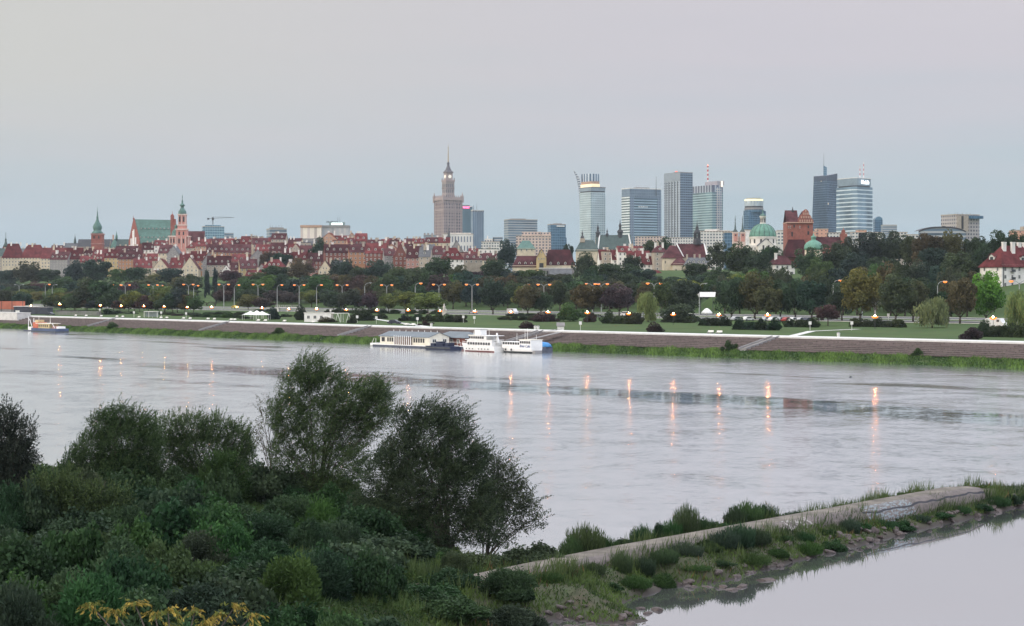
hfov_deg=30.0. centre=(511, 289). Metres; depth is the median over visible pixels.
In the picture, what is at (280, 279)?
tree
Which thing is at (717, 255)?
tree
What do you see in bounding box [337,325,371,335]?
stairs
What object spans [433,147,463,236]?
palace tower
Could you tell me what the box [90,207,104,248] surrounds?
clock tower
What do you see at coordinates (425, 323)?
shrub
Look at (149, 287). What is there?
tree
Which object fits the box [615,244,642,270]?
house
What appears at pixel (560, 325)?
information board
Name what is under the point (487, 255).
house
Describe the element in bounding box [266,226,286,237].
building
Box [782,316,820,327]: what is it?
hedge
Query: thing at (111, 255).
house
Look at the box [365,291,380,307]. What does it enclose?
tree
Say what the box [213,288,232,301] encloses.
tree
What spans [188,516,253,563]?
shrub
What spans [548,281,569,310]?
tree
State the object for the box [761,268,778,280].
tree
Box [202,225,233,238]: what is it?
tower block
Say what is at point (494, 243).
building
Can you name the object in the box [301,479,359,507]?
shrub
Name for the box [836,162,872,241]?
sign tower
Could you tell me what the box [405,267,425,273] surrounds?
tree
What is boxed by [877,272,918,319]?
tree
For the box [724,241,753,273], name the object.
tree
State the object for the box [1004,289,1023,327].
willow tree
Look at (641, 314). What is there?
kerb
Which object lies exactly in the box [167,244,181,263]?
house
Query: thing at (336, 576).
shrub
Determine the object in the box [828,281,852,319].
tree
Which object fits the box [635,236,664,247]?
building
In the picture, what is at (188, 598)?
shrub
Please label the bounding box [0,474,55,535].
shrub
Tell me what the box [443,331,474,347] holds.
floating pavilion
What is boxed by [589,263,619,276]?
tree
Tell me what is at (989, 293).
tree
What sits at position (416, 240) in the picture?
house
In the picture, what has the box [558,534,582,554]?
shrub
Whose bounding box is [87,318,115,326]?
stairs
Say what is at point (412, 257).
house
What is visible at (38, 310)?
pavilion
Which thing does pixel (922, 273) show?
tree
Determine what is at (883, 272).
tree
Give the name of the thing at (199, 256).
house
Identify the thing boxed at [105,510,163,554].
shrub
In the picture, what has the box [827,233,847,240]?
building
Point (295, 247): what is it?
house
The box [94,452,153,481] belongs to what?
shrub
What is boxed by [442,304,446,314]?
statue
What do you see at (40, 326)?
work boat
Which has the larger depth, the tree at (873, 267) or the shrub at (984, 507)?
the tree at (873, 267)
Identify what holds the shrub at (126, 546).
on the terrain at (656, 589)
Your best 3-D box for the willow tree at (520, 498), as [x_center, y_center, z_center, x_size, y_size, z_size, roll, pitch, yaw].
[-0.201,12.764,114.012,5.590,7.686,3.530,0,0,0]
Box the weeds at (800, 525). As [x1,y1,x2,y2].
[403,472,1023,594]
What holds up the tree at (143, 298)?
on the ground at (940, 331)
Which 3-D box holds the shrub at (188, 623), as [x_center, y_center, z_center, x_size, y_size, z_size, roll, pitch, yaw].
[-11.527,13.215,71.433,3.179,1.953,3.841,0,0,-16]
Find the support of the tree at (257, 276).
on the ground at (940, 331)
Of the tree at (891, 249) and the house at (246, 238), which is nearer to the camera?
the tree at (891, 249)
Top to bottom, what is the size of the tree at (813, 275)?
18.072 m
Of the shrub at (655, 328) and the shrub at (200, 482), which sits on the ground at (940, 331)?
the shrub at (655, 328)
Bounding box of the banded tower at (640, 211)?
[621,187,660,245]
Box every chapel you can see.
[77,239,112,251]
[804,233,822,256]
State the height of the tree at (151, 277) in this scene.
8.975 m
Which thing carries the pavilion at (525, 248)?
on the ground at (940, 331)
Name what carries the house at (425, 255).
on the ground at (940, 331)
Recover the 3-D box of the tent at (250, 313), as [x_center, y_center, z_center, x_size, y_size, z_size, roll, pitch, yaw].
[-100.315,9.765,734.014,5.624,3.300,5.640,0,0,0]
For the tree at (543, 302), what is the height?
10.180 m
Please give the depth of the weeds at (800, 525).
116.02 m
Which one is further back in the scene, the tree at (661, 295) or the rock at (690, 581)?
the tree at (661, 295)
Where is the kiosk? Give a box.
[304,312,342,321]
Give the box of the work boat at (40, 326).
[24,316,68,331]
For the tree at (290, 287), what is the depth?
1105.44 m
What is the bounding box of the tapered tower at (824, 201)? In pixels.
[812,166,836,232]
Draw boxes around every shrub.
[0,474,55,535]
[0,524,39,550]
[0,528,71,587]
[0,567,52,618]
[0,571,63,625]
[15,479,67,540]
[19,460,79,480]
[26,530,58,552]
[37,503,131,537]
[40,519,104,576]
[40,561,88,612]
[44,564,130,625]
[61,525,130,544]
[70,583,194,625]
[75,462,116,501]
[81,529,162,577]
[92,543,172,596]
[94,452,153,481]
[99,308,121,314]
[100,500,148,533]
[104,466,149,491]
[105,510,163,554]
[106,322,118,328]
[106,481,157,506]
[130,496,215,553]
[134,480,203,516]
[136,463,163,479]
[139,474,179,492]
[139,534,216,587]
[152,465,199,487]
[158,576,267,625]
[173,474,210,499]
[173,497,258,545]
[176,525,234,564]
[178,560,272,589]
[181,618,196,625]
[183,488,254,512]
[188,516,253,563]
[198,572,280,620]
[200,463,244,507]
[209,499,256,519]
[225,535,305,568]
[241,458,308,505]
[244,507,295,541]
[246,595,331,625]
[249,458,274,475]
[257,548,322,607]
[262,484,314,504]
[263,494,313,529]
[267,307,280,318]
[271,327,283,334]
[280,513,341,551]
[293,493,340,531]
[294,304,305,319]
[296,539,356,568]
[298,543,354,602]
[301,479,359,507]
[313,606,364,625]
[314,608,358,625]
[318,317,338,322]
[320,517,363,542]
[327,539,409,572]
[335,500,410,544]
[346,316,356,322]
[347,542,407,602]
[349,307,375,320]
[352,530,437,563]
[353,613,404,625]
[389,509,430,542]
[399,580,465,598]
[405,591,491,623]
[417,321,433,325]
[419,566,482,589]
[435,551,443,560]
[436,546,463,554]
[440,550,472,573]
[460,550,499,568]
[477,602,549,625]
[478,564,538,601]
[490,539,564,565]
[518,321,533,328]
[530,571,566,583]
[531,312,559,321]
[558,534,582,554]
[562,566,582,578]
[565,519,605,551]
[570,578,598,585]
[579,561,605,574]
[583,313,596,321]
[604,582,624,591]
[605,536,618,546]
[610,548,632,573]
[615,537,632,544]
[618,574,653,589]
[629,523,655,540]
[633,555,656,576]
[646,321,665,331]
[649,548,678,563]
[652,570,676,588]
[653,520,663,537]
[662,519,682,535]
[667,540,704,556]
[672,502,700,533]
[676,564,711,571]
[696,538,722,552]
[698,515,716,529]
[708,527,740,549]
[714,522,729,526]
[715,560,737,566]
[720,340,738,351]
[722,505,747,524]
[725,519,755,548]
[729,500,764,521]
[737,552,772,565]
[745,527,772,545]
[754,500,779,517]
[768,548,789,558]
[774,535,793,540]
[786,510,801,514]
[793,540,823,555]
[796,531,815,541]
[819,528,836,537]
[822,537,847,551]
[839,517,860,533]
[861,522,871,529]
[874,518,894,529]
[890,519,916,530]
[910,348,922,356]
[910,514,931,522]
[932,511,954,518]
[952,506,971,513]
[958,327,982,339]
[973,502,993,511]
[986,495,1011,506]
[1005,493,1022,504]
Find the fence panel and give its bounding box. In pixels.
[90,311,98,315]
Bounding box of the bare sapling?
[247,392,278,471]
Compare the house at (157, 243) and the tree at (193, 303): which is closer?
the tree at (193, 303)
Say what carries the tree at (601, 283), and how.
on the ground at (940, 331)
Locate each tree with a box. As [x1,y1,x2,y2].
[0,270,19,280]
[0,279,19,284]
[0,289,16,300]
[0,393,43,495]
[9,284,40,291]
[11,289,33,298]
[11,291,33,305]
[11,459,139,520]
[12,260,40,283]
[30,281,47,287]
[30,291,46,303]
[35,268,61,283]
[36,284,54,291]
[41,293,58,306]
[42,288,66,296]
[47,275,77,290]
[47,293,65,309]
[52,301,70,308]
[56,392,170,481]
[60,281,80,291]
[61,293,74,309]
[63,259,87,280]
[65,295,82,310]
[72,277,100,310]
[75,598,268,625]
[77,299,90,307]
[79,259,112,281]
[83,280,118,302]
[85,300,103,310]
[94,293,116,308]
[101,287,122,310]
[108,269,129,283]
[111,300,128,308]
[117,282,139,291]
[118,290,146,310]
[124,267,150,280]
[126,279,159,285]
[126,288,154,295]
[130,296,144,311]
[135,295,151,310]
[140,298,158,308]
[142,285,170,292]
[144,273,162,281]
[144,404,259,474]
[148,285,172,311]
[150,283,166,287]
[152,298,169,310]
[155,268,183,282]
[162,292,182,312]
[164,286,187,312]
[167,277,182,285]
[169,277,203,291]
[176,294,192,311]
[180,273,203,282]
[184,296,204,311]
[187,291,199,298]
[193,443,256,500]
[200,282,223,289]
[204,270,210,304]
[209,267,219,305]
[210,284,233,296]
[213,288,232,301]
[217,270,241,281]
[222,279,238,295]
[231,288,247,301]
[235,276,260,292]
[235,294,258,309]
[243,287,269,297]
[247,272,265,280]
[251,297,275,307]
[254,275,278,290]
[258,251,274,266]
[260,344,404,494]
[261,265,292,280]
[262,290,287,306]
[269,253,293,264]
[271,273,289,302]
[279,292,302,302]
[281,275,308,302]
[287,257,314,279]
[293,279,317,295]
[298,290,319,306]
[299,275,334,293]
[306,274,325,279]
[307,236,325,254]
[315,289,338,302]
[318,273,339,292]
[320,291,342,309]
[328,258,356,277]
[334,274,354,292]
[337,288,364,309]
[342,275,368,292]
[342,387,517,551]
[349,267,368,279]
[358,293,377,308]
[363,259,393,278]
[363,275,378,292]
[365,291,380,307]
[370,271,402,293]
[375,286,395,307]
[378,293,399,310]
[384,290,417,312]
[387,266,406,276]
[394,275,405,285]
[402,267,423,290]
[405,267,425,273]
[408,285,426,302]
[409,292,448,313]
[412,271,440,290]
[422,256,452,278]
[422,273,451,291]
[429,288,443,308]
[440,280,464,308]
[446,264,468,279]
[446,274,460,284]
[452,270,482,306]
[459,280,481,309]
[465,440,554,555]
[472,271,483,276]
[473,275,498,304]
[476,276,510,313]
[480,256,510,276]
[492,273,517,305]
[497,238,516,268]
[500,270,520,279]
[500,289,516,307]
[504,280,524,307]
[510,286,538,302]
[513,283,540,313]
[518,269,546,276]
[518,278,546,287]
[528,275,553,283]
[532,281,552,287]
[532,286,550,301]
[532,292,553,313]
[539,275,562,280]
[540,280,564,289]
[548,273,572,277]
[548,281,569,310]
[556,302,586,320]
[559,282,577,304]
[560,275,575,284]
[563,244,573,256]
[565,291,576,309]
[568,281,583,287]
[569,284,606,311]
[571,251,596,278]
[571,277,593,283]
[579,269,598,278]
[585,275,606,281]
[588,280,599,310]
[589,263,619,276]
[597,280,611,287]
[599,282,634,315]
[603,280,624,287]
[607,273,622,280]
[613,264,640,274]
[616,273,639,283]
[619,281,638,310]
[622,253,643,270]
[625,279,643,284]
[630,269,656,280]
[634,281,653,302]
[636,291,659,321]
[643,240,660,252]
[650,276,669,311]
[651,282,675,308]
[656,277,680,285]
[659,236,673,249]
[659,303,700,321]
[668,280,701,309]
[681,262,707,277]
[690,281,708,299]
[692,275,708,283]
[697,279,717,298]
[700,273,718,282]
[705,241,726,268]
[708,276,727,295]
[710,267,730,277]
[712,273,731,312]
[713,277,749,316]
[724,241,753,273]
[727,273,744,278]
[736,269,768,308]
[738,270,775,318]
[742,249,772,272]
[742,266,759,274]
[754,286,783,316]
[761,245,783,263]
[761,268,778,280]
[770,269,792,286]
[771,279,793,316]
[780,267,789,279]
[781,277,805,316]
[791,247,822,278]
[796,280,826,316]
[798,275,811,285]
[805,257,833,279]
[808,268,834,306]
[813,274,835,306]
[814,305,840,325]
[818,242,851,268]
[824,268,848,283]
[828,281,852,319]
[835,236,860,254]
[837,251,869,273]
[840,266,882,320]
[850,265,870,279]
[856,231,887,260]
[866,256,896,271]
[867,262,887,309]
[867,282,879,318]
[871,230,907,262]
[874,260,894,311]
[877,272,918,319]
[889,259,909,312]
[899,236,918,265]
[905,258,921,279]
[905,280,929,321]
[909,277,929,308]
[910,233,944,263]
[911,263,935,285]
[912,296,948,327]
[917,247,948,274]
[925,282,944,299]
[927,266,949,284]
[936,266,960,288]
[936,280,951,316]
[937,289,959,321]
[938,228,967,260]
[939,250,979,276]
[944,277,977,322]
[954,272,979,302]
[962,236,987,259]
[964,270,983,306]
[971,242,991,272]
[971,270,1006,317]
[986,229,1005,253]
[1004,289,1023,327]
[1005,229,1023,245]
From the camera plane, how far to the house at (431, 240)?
1410.11 m
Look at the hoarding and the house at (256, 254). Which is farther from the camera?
the house at (256, 254)
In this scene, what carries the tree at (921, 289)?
on the ground at (940, 331)
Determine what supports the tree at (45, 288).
on the ground at (940, 331)
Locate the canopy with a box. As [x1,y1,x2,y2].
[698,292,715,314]
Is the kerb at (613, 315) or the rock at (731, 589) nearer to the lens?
the rock at (731, 589)
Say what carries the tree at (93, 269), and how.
on the ground at (940, 331)
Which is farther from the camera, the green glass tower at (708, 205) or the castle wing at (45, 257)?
the green glass tower at (708, 205)
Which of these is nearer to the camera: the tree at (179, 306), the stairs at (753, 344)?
the stairs at (753, 344)
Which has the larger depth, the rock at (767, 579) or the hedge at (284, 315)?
the hedge at (284, 315)
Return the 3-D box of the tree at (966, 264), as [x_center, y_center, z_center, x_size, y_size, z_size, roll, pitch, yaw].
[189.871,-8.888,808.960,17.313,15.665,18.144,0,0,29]
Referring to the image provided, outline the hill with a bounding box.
[694,297,730,311]
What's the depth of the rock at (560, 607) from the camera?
93.76 m
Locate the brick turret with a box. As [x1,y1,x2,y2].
[170,212,175,235]
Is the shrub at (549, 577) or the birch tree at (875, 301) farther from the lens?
the birch tree at (875, 301)
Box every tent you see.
[243,311,258,318]
[255,311,269,319]
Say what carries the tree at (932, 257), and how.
on the ground at (940, 331)
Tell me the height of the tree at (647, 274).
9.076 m
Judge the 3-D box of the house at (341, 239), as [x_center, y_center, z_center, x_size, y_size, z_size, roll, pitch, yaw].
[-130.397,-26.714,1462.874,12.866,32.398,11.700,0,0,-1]
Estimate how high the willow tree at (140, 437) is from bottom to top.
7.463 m
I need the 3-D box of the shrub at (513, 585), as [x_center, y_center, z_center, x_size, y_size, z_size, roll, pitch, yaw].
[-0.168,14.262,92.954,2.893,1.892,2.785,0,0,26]
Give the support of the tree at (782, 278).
on the ground at (940, 331)
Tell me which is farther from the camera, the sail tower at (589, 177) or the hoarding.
the sail tower at (589, 177)
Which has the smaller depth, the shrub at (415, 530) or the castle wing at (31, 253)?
the shrub at (415, 530)
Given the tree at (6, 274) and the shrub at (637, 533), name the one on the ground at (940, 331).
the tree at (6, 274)
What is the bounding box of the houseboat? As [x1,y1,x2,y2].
[370,330,457,347]
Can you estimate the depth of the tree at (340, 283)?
1065.64 m
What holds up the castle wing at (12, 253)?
on the ground at (940, 331)
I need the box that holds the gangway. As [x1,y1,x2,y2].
[524,329,561,338]
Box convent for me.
[512,249,574,272]
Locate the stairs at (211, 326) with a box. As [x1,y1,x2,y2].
[198,321,229,330]
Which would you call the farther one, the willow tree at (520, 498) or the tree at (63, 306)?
the tree at (63, 306)
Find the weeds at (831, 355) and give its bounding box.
[0,322,1023,368]
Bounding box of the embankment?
[0,317,1023,358]
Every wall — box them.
[0,312,30,319]
[465,486,984,589]
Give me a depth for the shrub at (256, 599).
78.39 m
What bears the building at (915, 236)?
on the ground at (940, 331)
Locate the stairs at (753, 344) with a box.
[738,335,779,350]
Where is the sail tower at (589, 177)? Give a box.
[573,169,599,208]
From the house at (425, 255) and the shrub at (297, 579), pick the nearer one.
the shrub at (297, 579)
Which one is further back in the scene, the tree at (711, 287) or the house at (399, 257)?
the house at (399, 257)
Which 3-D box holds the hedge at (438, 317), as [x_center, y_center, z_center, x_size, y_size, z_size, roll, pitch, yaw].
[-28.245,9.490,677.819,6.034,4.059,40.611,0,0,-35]
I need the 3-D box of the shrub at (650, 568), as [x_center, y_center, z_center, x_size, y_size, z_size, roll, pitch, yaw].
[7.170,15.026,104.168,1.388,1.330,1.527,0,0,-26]
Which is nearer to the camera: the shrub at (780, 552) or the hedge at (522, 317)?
the shrub at (780, 552)
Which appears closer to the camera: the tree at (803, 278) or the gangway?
the gangway
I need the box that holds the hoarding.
[0,301,24,311]
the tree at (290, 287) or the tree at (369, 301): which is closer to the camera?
the tree at (369, 301)
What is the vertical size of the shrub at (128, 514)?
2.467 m
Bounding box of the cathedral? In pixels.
[128,216,169,249]
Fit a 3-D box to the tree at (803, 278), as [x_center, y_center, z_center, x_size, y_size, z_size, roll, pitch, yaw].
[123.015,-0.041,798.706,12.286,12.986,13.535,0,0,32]
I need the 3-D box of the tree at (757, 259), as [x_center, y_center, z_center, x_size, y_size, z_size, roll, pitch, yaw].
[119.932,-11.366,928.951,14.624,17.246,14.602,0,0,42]
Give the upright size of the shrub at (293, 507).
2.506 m
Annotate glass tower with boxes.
[462,205,472,232]
[471,205,483,248]
[693,165,723,236]
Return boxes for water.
[0,328,1023,625]
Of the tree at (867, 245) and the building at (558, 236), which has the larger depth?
the building at (558, 236)
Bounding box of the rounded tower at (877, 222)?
[873,216,882,231]
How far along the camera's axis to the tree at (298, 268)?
1271.80 m
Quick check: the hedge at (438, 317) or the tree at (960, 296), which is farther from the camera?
the hedge at (438, 317)
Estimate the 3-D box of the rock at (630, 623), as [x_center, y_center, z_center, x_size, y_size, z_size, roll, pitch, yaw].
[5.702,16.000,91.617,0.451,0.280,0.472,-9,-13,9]
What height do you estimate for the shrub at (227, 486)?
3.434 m
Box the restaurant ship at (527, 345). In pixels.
[500,328,542,353]
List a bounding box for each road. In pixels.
[31,304,1007,319]
[43,306,1017,322]
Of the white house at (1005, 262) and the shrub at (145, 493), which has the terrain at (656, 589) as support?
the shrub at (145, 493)
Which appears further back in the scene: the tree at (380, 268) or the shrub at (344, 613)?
the tree at (380, 268)
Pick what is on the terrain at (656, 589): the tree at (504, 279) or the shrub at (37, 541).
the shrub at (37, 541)
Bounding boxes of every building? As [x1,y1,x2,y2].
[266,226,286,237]
[300,217,349,241]
[424,233,435,243]
[443,233,472,251]
[481,236,502,250]
[504,219,536,271]
[516,232,550,257]
[539,268,575,275]
[547,223,566,249]
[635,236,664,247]
[666,237,693,246]
[700,229,732,269]
[723,232,731,268]
[744,230,750,244]
[776,230,782,244]
[814,228,827,236]
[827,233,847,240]
[849,232,866,247]
[855,230,866,243]
[881,225,896,240]
[893,232,907,264]
[906,234,917,238]
[941,212,982,240]
[1009,226,1023,238]
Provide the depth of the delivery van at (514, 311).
786.54 m
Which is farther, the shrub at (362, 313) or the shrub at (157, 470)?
the shrub at (362, 313)
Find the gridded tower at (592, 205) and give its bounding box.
[579,181,605,241]
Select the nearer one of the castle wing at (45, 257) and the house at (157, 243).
the house at (157, 243)
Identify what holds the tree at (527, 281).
on the ground at (940, 331)
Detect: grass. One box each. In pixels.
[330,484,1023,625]
[470,483,1008,625]
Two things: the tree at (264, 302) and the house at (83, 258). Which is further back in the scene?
the house at (83, 258)
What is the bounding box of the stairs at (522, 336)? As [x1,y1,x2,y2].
[505,330,542,340]
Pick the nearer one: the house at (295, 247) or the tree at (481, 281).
the tree at (481, 281)
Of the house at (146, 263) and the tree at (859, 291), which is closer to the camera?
the tree at (859, 291)
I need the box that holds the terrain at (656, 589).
[173,487,1023,625]
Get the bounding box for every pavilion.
[13,306,42,311]
[29,307,52,313]
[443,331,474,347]
[517,241,535,255]
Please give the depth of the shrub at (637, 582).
100.51 m
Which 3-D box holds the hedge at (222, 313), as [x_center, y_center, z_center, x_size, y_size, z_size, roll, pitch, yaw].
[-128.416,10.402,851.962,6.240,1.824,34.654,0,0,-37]
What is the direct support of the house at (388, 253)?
on the ground at (940, 331)
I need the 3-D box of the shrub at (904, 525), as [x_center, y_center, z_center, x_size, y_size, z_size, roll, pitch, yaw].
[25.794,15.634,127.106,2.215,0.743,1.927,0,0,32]
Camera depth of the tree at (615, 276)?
968.78 m
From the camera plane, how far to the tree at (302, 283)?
1100.02 m
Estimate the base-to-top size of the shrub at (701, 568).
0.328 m
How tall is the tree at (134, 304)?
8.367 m
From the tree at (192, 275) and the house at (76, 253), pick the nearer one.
the tree at (192, 275)
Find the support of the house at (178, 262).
on the ground at (940, 331)
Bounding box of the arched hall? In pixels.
[916,226,965,247]
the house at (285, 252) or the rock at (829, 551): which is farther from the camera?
the house at (285, 252)
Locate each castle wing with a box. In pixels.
[0,248,4,270]
[2,242,22,270]
[20,243,42,269]
[40,246,71,268]
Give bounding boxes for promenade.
[31,315,1023,343]
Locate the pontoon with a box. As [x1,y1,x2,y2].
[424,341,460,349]
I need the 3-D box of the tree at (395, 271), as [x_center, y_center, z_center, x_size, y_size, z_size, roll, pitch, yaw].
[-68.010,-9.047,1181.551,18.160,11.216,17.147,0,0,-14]
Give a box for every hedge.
[55,310,83,311]
[118,312,138,313]
[159,312,192,314]
[190,312,243,317]
[203,311,244,314]
[254,308,276,311]
[279,314,294,316]
[324,308,400,313]
[373,313,387,318]
[398,311,467,321]
[406,309,441,313]
[497,314,536,320]
[505,313,556,316]
[581,312,599,317]
[598,310,644,323]
[660,315,697,322]
[697,314,732,325]
[732,317,781,329]
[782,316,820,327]
[849,317,906,327]
[977,319,1023,337]
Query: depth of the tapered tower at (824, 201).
3101.71 m
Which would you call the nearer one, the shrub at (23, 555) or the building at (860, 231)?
the shrub at (23, 555)
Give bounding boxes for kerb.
[57,307,979,323]
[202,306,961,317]
[202,308,981,321]
[247,308,1006,320]
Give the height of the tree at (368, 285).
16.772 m
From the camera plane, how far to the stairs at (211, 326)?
670.50 m
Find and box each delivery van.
[507,308,517,313]
[985,318,1006,326]
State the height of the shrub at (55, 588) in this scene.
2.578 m
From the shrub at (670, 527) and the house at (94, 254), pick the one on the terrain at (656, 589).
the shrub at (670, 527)
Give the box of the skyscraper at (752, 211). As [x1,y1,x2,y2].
[743,198,765,229]
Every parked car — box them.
[387,320,400,323]
[730,316,739,320]
[743,316,754,320]
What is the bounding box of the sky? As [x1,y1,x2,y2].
[0,0,1023,267]
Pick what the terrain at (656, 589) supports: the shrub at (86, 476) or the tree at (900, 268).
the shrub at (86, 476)
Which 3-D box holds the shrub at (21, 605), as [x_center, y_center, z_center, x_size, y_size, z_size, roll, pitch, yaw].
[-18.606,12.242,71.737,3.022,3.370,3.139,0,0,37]
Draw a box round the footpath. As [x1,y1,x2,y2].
[376,319,851,335]
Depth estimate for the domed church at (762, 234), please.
1242.77 m
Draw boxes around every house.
[49,250,70,278]
[51,244,62,247]
[66,246,83,264]
[80,254,93,269]
[83,247,93,255]
[92,247,113,258]
[95,250,104,263]
[104,248,120,275]
[115,244,139,249]
[118,248,143,272]
[133,257,151,275]
[141,241,153,252]
[142,252,157,271]
[153,257,168,271]
[154,238,168,252]
[158,243,172,260]
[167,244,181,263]
[169,256,185,274]
[180,252,189,260]
[181,255,200,276]
[186,241,194,252]
[190,249,205,275]
[195,237,212,250]
[202,250,212,276]
[206,242,223,255]
[207,254,231,276]
[209,237,219,243]
[218,237,234,243]
[222,263,231,273]
[223,242,250,255]
[231,260,238,271]
[232,252,251,261]
[233,237,240,243]
[238,257,257,275]
[240,234,252,254]
[245,268,264,275]
[250,248,261,264]
[252,236,267,254]
[255,242,269,253]
[256,262,266,269]
[263,257,285,268]
[269,241,290,252]
[271,231,287,241]
[280,248,291,255]
[285,259,291,272]
[288,236,302,243]
[291,242,300,252]
[292,250,307,264]
[299,243,315,252]
[300,241,310,244]
[302,260,315,275]
[307,251,323,273]
[318,258,331,275]
[322,231,337,243]
[323,242,347,266]
[332,234,346,243]
[345,236,354,243]
[348,242,365,267]
[355,231,367,243]
[365,241,387,268]
[368,238,382,242]
[381,237,391,245]
[382,246,394,270]
[389,238,401,244]
[392,242,405,268]
[395,239,407,250]
[404,237,413,243]
[405,242,413,252]
[406,244,421,268]
[412,236,424,245]
[418,245,432,267]
[421,242,434,249]
[424,235,438,245]
[432,244,449,258]
[438,235,449,246]
[441,245,463,269]
[464,251,482,271]
[468,246,479,252]
[478,247,498,252]
[482,251,497,271]
[597,247,613,266]
[600,249,610,263]
[610,250,616,263]
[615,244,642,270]
[626,248,635,257]
[634,248,649,262]
[642,253,651,269]
[651,242,665,269]
[684,254,709,269]
[768,253,794,274]
[978,242,1023,286]
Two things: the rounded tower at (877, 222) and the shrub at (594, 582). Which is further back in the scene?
the rounded tower at (877, 222)
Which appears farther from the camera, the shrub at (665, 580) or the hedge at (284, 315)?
the hedge at (284, 315)
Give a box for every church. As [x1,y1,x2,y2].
[109,231,128,248]
[168,195,190,252]
[188,231,204,241]
[447,228,463,251]
[661,224,706,269]
[732,216,745,251]
[747,210,782,267]
[781,207,846,266]
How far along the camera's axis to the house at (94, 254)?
1720.78 m
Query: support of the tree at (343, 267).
on the ground at (940, 331)
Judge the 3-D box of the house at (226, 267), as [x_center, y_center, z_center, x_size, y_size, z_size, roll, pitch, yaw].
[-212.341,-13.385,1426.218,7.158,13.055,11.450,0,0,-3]
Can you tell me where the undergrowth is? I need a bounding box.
[23,462,442,625]
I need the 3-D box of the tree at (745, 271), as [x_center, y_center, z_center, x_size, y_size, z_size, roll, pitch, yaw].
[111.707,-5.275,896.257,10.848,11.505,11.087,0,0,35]
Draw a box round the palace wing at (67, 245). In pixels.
[63,237,77,247]
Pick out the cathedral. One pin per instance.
(144, 230)
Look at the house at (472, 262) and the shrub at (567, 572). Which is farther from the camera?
the house at (472, 262)
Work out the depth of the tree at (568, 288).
894.26 m
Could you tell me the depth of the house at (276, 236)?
1515.79 m
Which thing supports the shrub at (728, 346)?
on the ground at (940, 331)
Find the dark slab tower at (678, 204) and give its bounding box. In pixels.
[664,171,692,236]
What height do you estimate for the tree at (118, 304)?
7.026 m
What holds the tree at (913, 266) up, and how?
on the ground at (940, 331)
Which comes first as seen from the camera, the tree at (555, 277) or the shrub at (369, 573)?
the shrub at (369, 573)
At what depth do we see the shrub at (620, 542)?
109.55 m
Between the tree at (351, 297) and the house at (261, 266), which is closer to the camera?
the tree at (351, 297)
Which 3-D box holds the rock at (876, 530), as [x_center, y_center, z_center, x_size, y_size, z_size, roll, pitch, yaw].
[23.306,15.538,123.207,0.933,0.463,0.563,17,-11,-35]
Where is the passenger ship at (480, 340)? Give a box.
[462,329,503,351]
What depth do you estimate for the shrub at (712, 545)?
108.91 m
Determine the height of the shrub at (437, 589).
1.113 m
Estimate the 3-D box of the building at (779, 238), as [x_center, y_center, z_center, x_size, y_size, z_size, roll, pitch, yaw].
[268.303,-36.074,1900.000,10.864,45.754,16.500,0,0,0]
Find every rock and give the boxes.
[544,610,552,614]
[554,612,563,618]
[556,604,566,609]
[618,613,626,620]
[626,621,635,624]
[651,607,662,610]
[682,579,694,584]
[714,569,722,574]
[725,588,737,590]
[737,583,746,587]
[757,578,775,580]
[823,549,835,553]
[866,537,873,541]
[870,527,879,533]
[895,531,904,535]
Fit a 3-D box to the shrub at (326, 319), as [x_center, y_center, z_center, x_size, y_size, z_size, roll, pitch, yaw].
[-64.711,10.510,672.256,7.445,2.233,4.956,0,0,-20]
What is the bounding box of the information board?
[556,322,564,329]
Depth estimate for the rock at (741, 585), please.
102.88 m
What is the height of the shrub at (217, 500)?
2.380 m
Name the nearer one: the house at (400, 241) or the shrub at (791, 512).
the shrub at (791, 512)
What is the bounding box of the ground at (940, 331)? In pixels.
[2,269,1023,367]
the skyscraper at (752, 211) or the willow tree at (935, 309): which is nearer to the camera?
the willow tree at (935, 309)
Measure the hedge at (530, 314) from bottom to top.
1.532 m
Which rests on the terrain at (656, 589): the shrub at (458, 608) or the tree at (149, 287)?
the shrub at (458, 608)
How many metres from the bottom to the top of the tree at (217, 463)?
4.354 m
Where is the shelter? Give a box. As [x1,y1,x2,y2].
[148,311,158,316]
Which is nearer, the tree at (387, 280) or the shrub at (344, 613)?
the shrub at (344, 613)
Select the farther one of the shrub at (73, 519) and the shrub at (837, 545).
the shrub at (837, 545)
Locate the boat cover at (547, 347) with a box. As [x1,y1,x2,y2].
[542,342,552,351]
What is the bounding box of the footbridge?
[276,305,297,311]
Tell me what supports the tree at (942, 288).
on the ground at (940, 331)
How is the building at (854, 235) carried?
on the ground at (940, 331)
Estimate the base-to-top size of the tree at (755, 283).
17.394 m
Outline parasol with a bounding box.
[701,308,711,318]
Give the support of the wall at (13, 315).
on the ground at (940, 331)
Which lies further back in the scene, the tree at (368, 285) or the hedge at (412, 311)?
the tree at (368, 285)
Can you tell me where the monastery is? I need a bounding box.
[575,223,632,264]
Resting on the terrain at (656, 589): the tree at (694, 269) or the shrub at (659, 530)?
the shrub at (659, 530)
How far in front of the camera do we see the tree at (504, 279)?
945.11 m
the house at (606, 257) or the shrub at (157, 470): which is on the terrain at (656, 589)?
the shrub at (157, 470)

